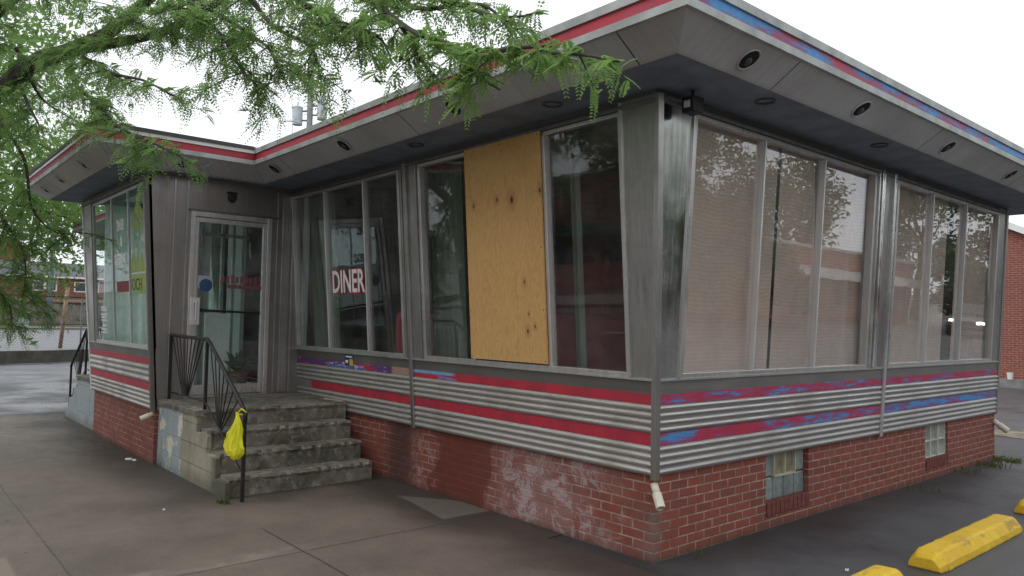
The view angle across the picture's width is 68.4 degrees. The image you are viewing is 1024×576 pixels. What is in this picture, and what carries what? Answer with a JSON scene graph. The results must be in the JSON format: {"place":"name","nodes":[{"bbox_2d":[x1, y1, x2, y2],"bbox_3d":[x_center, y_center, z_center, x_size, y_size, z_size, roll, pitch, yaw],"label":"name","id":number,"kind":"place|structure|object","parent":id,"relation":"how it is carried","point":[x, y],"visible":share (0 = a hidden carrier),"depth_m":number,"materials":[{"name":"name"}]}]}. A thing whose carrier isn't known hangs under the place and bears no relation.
{"place":"outdoors","nodes":[
{"label":"outdoors","id":0,"kind":"place"},
{"bbox_2d":[0,329,102,350],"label":"road","id":1,"kind":"structure","parent":0,"point":[52,341],"depth_m":35.64,"materials":[{"name":"grey asphalt"}]},
{"bbox_2d":[58,287,69,347],"bbox_3d":[-17.066,1.140,28.685,0.317,2.370,0.137,1,-3,-7],"label":"leaning post","id":2,"kind":"object","parent":1,"relation":"on","point":[63,321],"visible":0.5,"depth_m":28.64,"materials":[{"name":"brown wood"}]},
{"bbox_2d":[4,325,102,329],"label":"pavement","id":3,"kind":"structure","parent":0,"point":[71,328],"depth_m":60.99,"materials":[{"name":"grey concrete"}]},
{"bbox_2d":[0,236,29,260],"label":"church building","id":4,"kind":"structure","parent":3,"relation":"on","point":[1,258],"depth_m":89.78,"materials":[{"name":"brick"}]},
{"bbox_2d":[18,312,28,327],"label":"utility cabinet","id":5,"kind":"object","parent":3,"relation":"on","point":[22,320],"visible":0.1,"depth_m":58.37,"materials":[{"name":"grey metal"}]},
{"bbox_2d":[0,302,103,326],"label":"wooden fence","id":6,"kind":"object","parent":3,"relation":"on","point":[74,311],"visible":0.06,"depth_m":65.65,"materials":[{"name":"brown wood"}]},
{"bbox_2d":[0,259,103,323],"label":"row house","id":7,"kind":"structure","parent":3,"relation":"on","point":[79,290],"depth_m":76.62,"materials":[{"name":"brick"}]},
{"bbox_2d":[33,280,56,290],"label":"window","id":8,"kind":"structure","parent":7,"relation":"in","point":[55,286],"depth_m":75.00,"materials":[{"name":"white paint"}]},
{"bbox_2d":[74,282,98,292],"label":"window","id":9,"kind":"structure","parent":7,"relation":"in","point":[80,288],"depth_m":77.20,"materials":[{"name":"white paint"}]},
{"bbox_2d":[46,229,66,328],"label":"utility pole","id":10,"kind":"object","parent":3,"relation":"on","point":[49,291],"visible":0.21,"depth_m":59.35,"materials":[{"name":"brown wood"}]},
{"bbox_2d":[0,361,249,414],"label":"side lot","id":11,"kind":"structure","parent":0,"point":[28,388],"depth_m":16.89,"materials":[{"name":"grey asphalt"}]},
{"bbox_2d":[0,349,88,363],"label":"retaining wall","id":12,"kind":"structure","parent":11,"relation":"on","point":[35,356],"depth_m":25.07,"materials":[{"name":"concrete"}]},
{"bbox_2d":[0,294,103,349],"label":"chain link fence","id":13,"kind":"object","parent":12,"relation":"on","point":[81,331],"visible":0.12,"depth_m":25.98,"materials":[{"name":"grey metal"}]},
{"bbox_2d":[0,0,138,358],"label":"leafy tree","id":14,"kind":"object","parent":11,"relation":"on","point":[70,213],"visible":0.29,"depth_m":15.18,"materials":[{"name":"green plant"}]},
{"bbox_2d":[81,239,104,250],"bbox_3d":[-10.207,0.404,23.725,3.900,4.250,11.400,3,-3,-41],"label":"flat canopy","id":15,"kind":"object","parent":11,"relation":"on","point":[101,249],"visible":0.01,"depth_m":26.01,"materials":[{"name":"grey"}]},
{"bbox_2d":[0,412,658,575],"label":"sidewalk","id":16,"kind":"structure","parent":0,"point":[72,503],"depth_m":5.91,"materials":[{"name":"concrete"}]},
{"bbox_2d":[65,374,94,429],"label":"side steps","id":17,"kind":"structure","parent":16,"relation":"on","point":[79,409],"depth_m":11.25,"materials":[{"name":"concrete"}]},
{"bbox_2d":[68,328,102,403],"bbox_3d":[-6.504,1.320,11.509,0.038,1.454,2.269,3,-3,-41],"label":"stair railing","id":18,"kind":"object","parent":17,"relation":"on","point":[85,336],"visible":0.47,"depth_m":11.85,"materials":[{"name":"black metal"}]},
{"bbox_2d":[156,393,371,498],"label":"front steps","id":19,"kind":"structure","parent":16,"relation":"on","point":[297,440],"depth_m":7.66,"materials":[{"name":"concrete"}]},
{"bbox_2d":[167,333,247,501],"bbox_3d":[-3.115,1.208,7.582,0.038,1.454,2.269,3,-3,-41],"label":"stair railing","id":20,"kind":"object","parent":19,"relation":"on","point":[185,386],"visible":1,"depth_m":7.52,"materials":[{"name":"black metal"}]},
{"bbox_2d":[223,408,246,459],"bbox_3d":[-2.479,1.305,6.758,0.156,0.464,0.337,3,-3,-41],"label":"plastic bag","id":21,"kind":"object","parent":20,"relation":"hanging from","point":[234,448],"visible":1,"depth_m":6.68,"materials":[{"name":"yellow plastic"}]},
{"bbox_2d":[324,398,342,401],"bbox_3d":[-2.020,1.268,8.531,0.340,0.018,0.032,-1,-4,44],"label":"wooden strip","id":22,"kind":"object","parent":19,"relation":"on","point":[333,399],"visible":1,"depth_m":8.51,"materials":[{"name":"wood"}]},
{"bbox_2d":[0,0,640,355],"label":"honey locust tree","id":23,"kind":"object","parent":16,"relation":"on","point":[196,20],"visible":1,"depth_m":5.71,"materials":[{"name":"green plant"}]},
{"bbox_2d":[469,313,541,364],"bbox_3d":[-0.109,0.782,7.987,1.100,1.020,0.800,3,-3,-41],"label":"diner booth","id":24,"kind":"object","parent":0,"point":[494,360],"visible":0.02,"depth_m":7.78,"materials":[{"name":"red"}]},
{"bbox_2d":[0,0,1023,264],"label":"sky","id":25,"kind":"structure","parent":0,"point":[965,56],"materials":[{"name":"white"}]},
{"bbox_2d":[542,315,771,368],"bbox_3d":[1.299,0.889,10.256,0.760,1.070,4.900,3,-3,-41],"label":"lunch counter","id":26,"kind":"object","parent":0,"point":[769,341],"visible":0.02,"depth_m":8.46,"materials":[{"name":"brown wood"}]},
{"bbox_2d":[548,387,1023,575],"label":"parking lot","id":27,"kind":"structure","parent":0,"point":[896,528],"depth_m":6.04,"materials":[{"name":"grey asphalt"}]},
{"bbox_2d":[292,36,326,132],"bbox_3d":[-8.699,-4.169,32.028,2.087,14.200,0.928,0,-3,27],"label":"utility pole","id":28,"kind":"object","parent":27,"relation":"on","point":[297,112],"visible":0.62,"depth_m":32.06,"materials":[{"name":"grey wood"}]},
{"bbox_2d":[25,0,1023,562],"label":"diner building","id":29,"kind":"structure","parent":27,"relation":"on","point":[653,454],"depth_m":6.78,"materials":[{"name":"metal"}]},
{"bbox_2d":[103,207,106,338],"bbox_3d":[-5.247,-0.015,11.277,1.540,2.250,0.287,3,-3,-41],"label":"window","id":30,"kind":"structure","parent":29,"relation":"in","point":[106,207],"depth_m":10.81,"materials":[{"name":"metal"}]},
{"bbox_2d":[92,183,146,347],"bbox_3d":[-4.921,-0.237,9.426,0.150,1.884,2.540,3,-3,-41],"label":"window","id":31,"kind":"structure","parent":29,"relation":"in","point":[137,285],"depth_m":9.13,"materials":[{"name":"metal"}]},
{"bbox_2d":[104,205,217,344],"bbox_3d":[-5.165,-0.003,11.180,1.580,2.320,0.276,3,-3,-41],"label":"curtain","id":32,"kind":"object","parent":29,"relation":"hanging from","point":[122,300],"visible":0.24,"depth_m":10.85,"materials":[{"name":"fabric"}]},
{"bbox_2d":[189,217,266,394],"bbox_3d":[-3.337,0.216,8.880,0.878,2.045,0.127,3,-3,-41],"label":"door","id":33,"kind":"structure","parent":29,"relation":"in","point":[204,283],"depth_m":8.92,"materials":[{"name":"metal"}]},
{"bbox_2d":[222,349,255,383],"bbox_3d":[-3.449,1.037,9.506,0.570,0.517,0.585,3,-3,-41],"label":"potted plant","id":34,"kind":"object","parent":29,"relation":"on","point":[238,363],"visible":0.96,"depth_m":9.38,"materials":[{"name":"plant"}]},
{"bbox_2d":[310,193,340,347],"bbox_3d":[-2.375,-0.164,9.514,0.235,2.000,0.670,3,-3,-41],"label":"curtain","id":35,"kind":"object","parent":29,"relation":"hanging from","point":[319,273],"visible":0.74,"depth_m":9.53,"materials":[{"name":"grey fabric"}]},
{"bbox_2d":[291,169,405,357],"bbox_3d":[-1.899,-0.218,8.518,0.205,1.884,2.500,3,-3,-41],"label":"window","id":36,"kind":"structure","parent":29,"relation":"in","point":[342,278],"depth_m":8.49,"materials":[{"name":"metal"}]},
{"bbox_2d":[395,312,434,355],"bbox_3d":[-0.843,0.796,8.608,1.100,1.020,0.800,3,-3,-41],"label":"diner booth","id":37,"kind":"object","parent":29,"relation":"on","point":[398,344],"visible":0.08,"depth_m":8.28,"materials":[{"name":"red leather"}]},
{"bbox_2d":[429,161,470,358],"bbox_3d":[-0.635,-0.222,7.495,0.236,2.000,0.600,3,-3,-41],"label":"curtain","id":38,"kind":"object","parent":29,"relation":"hanging from","point":[450,282],"visible":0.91,"depth_m":7.49,"materials":[{"name":"grey fabric"}]},
{"bbox_2d":[417,112,627,376],"bbox_3d":[-0.023,-0.283,6.328,0.226,1.889,2.590,3,-3,-41],"label":"window","id":39,"kind":"structure","parent":29,"relation":"in","point":[505,200],"depth_m":6.26,"materials":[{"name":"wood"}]},
{"bbox_2d":[568,131,586,367],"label":"curtain","id":40,"kind":"object","parent":29,"relation":"hanging from","point":[577,247],"visible":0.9,"depth_m":6.08,"materials":[{"name":"grey fabric"}]},
{"bbox_2d":[544,313,625,370],"bbox_3d":[0.767,0.750,6.895,1.200,1.020,1.000,3,-3,-41],"label":"diner booth","id":41,"kind":"object","parent":29,"relation":"on","point":[605,343],"visible":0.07,"depth_m":6.79,"materials":[{"name":"red leather"}]},
{"bbox_2d":[683,122,778,372],"bbox_3d":[1.637,-0.252,5.831,1.400,2.000,0.137,3,-3,-41],"label":"curtain","id":42,"kind":"object","parent":29,"relation":"hanging from","point":[721,251],"visible":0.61,"depth_m":5.87,"materials":[{"name":"beige fabric"}]},
{"bbox_2d":[682,115,877,377],"bbox_3d":[2.336,-0.234,6.322,2.940,1.884,0.177,3,-3,-41],"label":"window","id":43,"kind":"structure","parent":29,"relation":"in","point":[873,178],"depth_m":6.57,"materials":[{"name":"metal"}]},
{"bbox_2d":[766,449,802,500],"bbox_3d":[2.295,1.592,6.475,0.700,0.400,0.115,3,-3,-41],"label":"basement window","id":44,"kind":"structure","parent":29,"relation":"in","point":[784,476],"depth_m":6.44,"materials":[{"name":"grey glass"}]},
{"bbox_2d":[769,149,814,367],"bbox_3d":[2.453,-0.205,6.522,0.660,2.000,0.141,3,-3,-41],"label":"curtain","id":45,"kind":"object","parent":29,"relation":"hanging from","point":[792,296],"visible":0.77,"depth_m":6.49,"materials":[{"name":"beige fabric"}]},
{"bbox_2d":[815,163,868,365],"bbox_3d":[3.162,-0.161,7.175,1.190,2.000,0.178,3,-3,-41],"label":"curtain","id":46,"kind":"object","parent":29,"relation":"hanging from","point":[842,268],"visible":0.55,"depth_m":7.11,"materials":[{"name":"beige fabric"}]},
{"bbox_2d":[890,186,948,362],"bbox_3d":[4.371,-0.089,8.213,1.700,2.000,0.175,3,-3,-41],"label":"curtain","id":47,"kind":"object","parent":29,"relation":"hanging from","point":[909,275],"visible":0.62,"depth_m":8.24,"materials":[{"name":"beige fabric"}]},
{"bbox_2d":[925,423,944,457],"bbox_3d":[4.759,1.729,8.597,0.658,0.387,0.115,3,-3,-41],"label":"basement window","id":48,"kind":"structure","parent":29,"relation":"in","point":[934,434],"depth_m":8.62,"materials":[{"name":"white glass"}]},
{"bbox_2d":[887,180,999,366],"bbox_3d":[4.962,-0.079,8.584,3.040,1.884,0.177,3,-3,-41],"label":"window","id":49,"kind":"structure","parent":29,"relation":"in","point":[931,201],"depth_m":8.80,"materials":[{"name":"metal"}]},
{"bbox_2d":[950,204,991,359],"bbox_3d":[5.687,-0.012,9.349,1.220,2.000,0.177,3,-3,-41],"label":"curtain","id":50,"kind":"object","parent":29,"relation":"hanging from","point":[978,235],"visible":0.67,"depth_m":9.43,"materials":[{"name":"beige fabric"}]},
{"bbox_2d":[77,430,1022,559],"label":"weeds","id":51,"kind":"object","parent":27,"relation":"on","point":[1000,460],"visible":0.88,"depth_m":9.23,"materials":[{"name":"green plant"}]},
{"bbox_2d":[851,565,902,575],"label":"parking block","id":52,"kind":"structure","parent":27,"relation":"on","point":[876,570],"depth_m":4.76,"materials":[{"name":"yellow paint"}]},
{"bbox_2d":[908,514,1022,573],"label":"parking block","id":53,"kind":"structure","parent":27,"relation":"on","point":[951,551],"depth_m":5.52,"materials":[{"name":"yellow paint"}]},
{"bbox_2d":[994,430,1023,438],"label":"curb","id":54,"kind":"object","parent":27,"relation":"on","point":[1017,434],"visible":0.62,"depth_m":12.21,"materials":[{"name":"beige concrete"}]},
{"bbox_2d":[1014,498,1023,514],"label":"parking block","id":55,"kind":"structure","parent":27,"relation":"on","point":[1019,508],"depth_m":6.86,"materials":[{"name":"yellow paint"}]},
{"bbox_2d":[990,217,1023,388],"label":"brick building","id":56,"kind":"structure","parent":0,"point":[1012,353],"depth_m":22.63,"materials":[{"name":"red brick"}]},
{"bbox_2d":[1007,372,1013,379],"bbox_3d":[14.811,2.616,22.396,0.180,0.200,0.180,3,-3,-41],"label":"electrical box","id":57,"kind":"object","parent":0,"point":[1009,375],"visible":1,"depth_m":22.33,"materials":[{"name":"white paint"}]}
]}

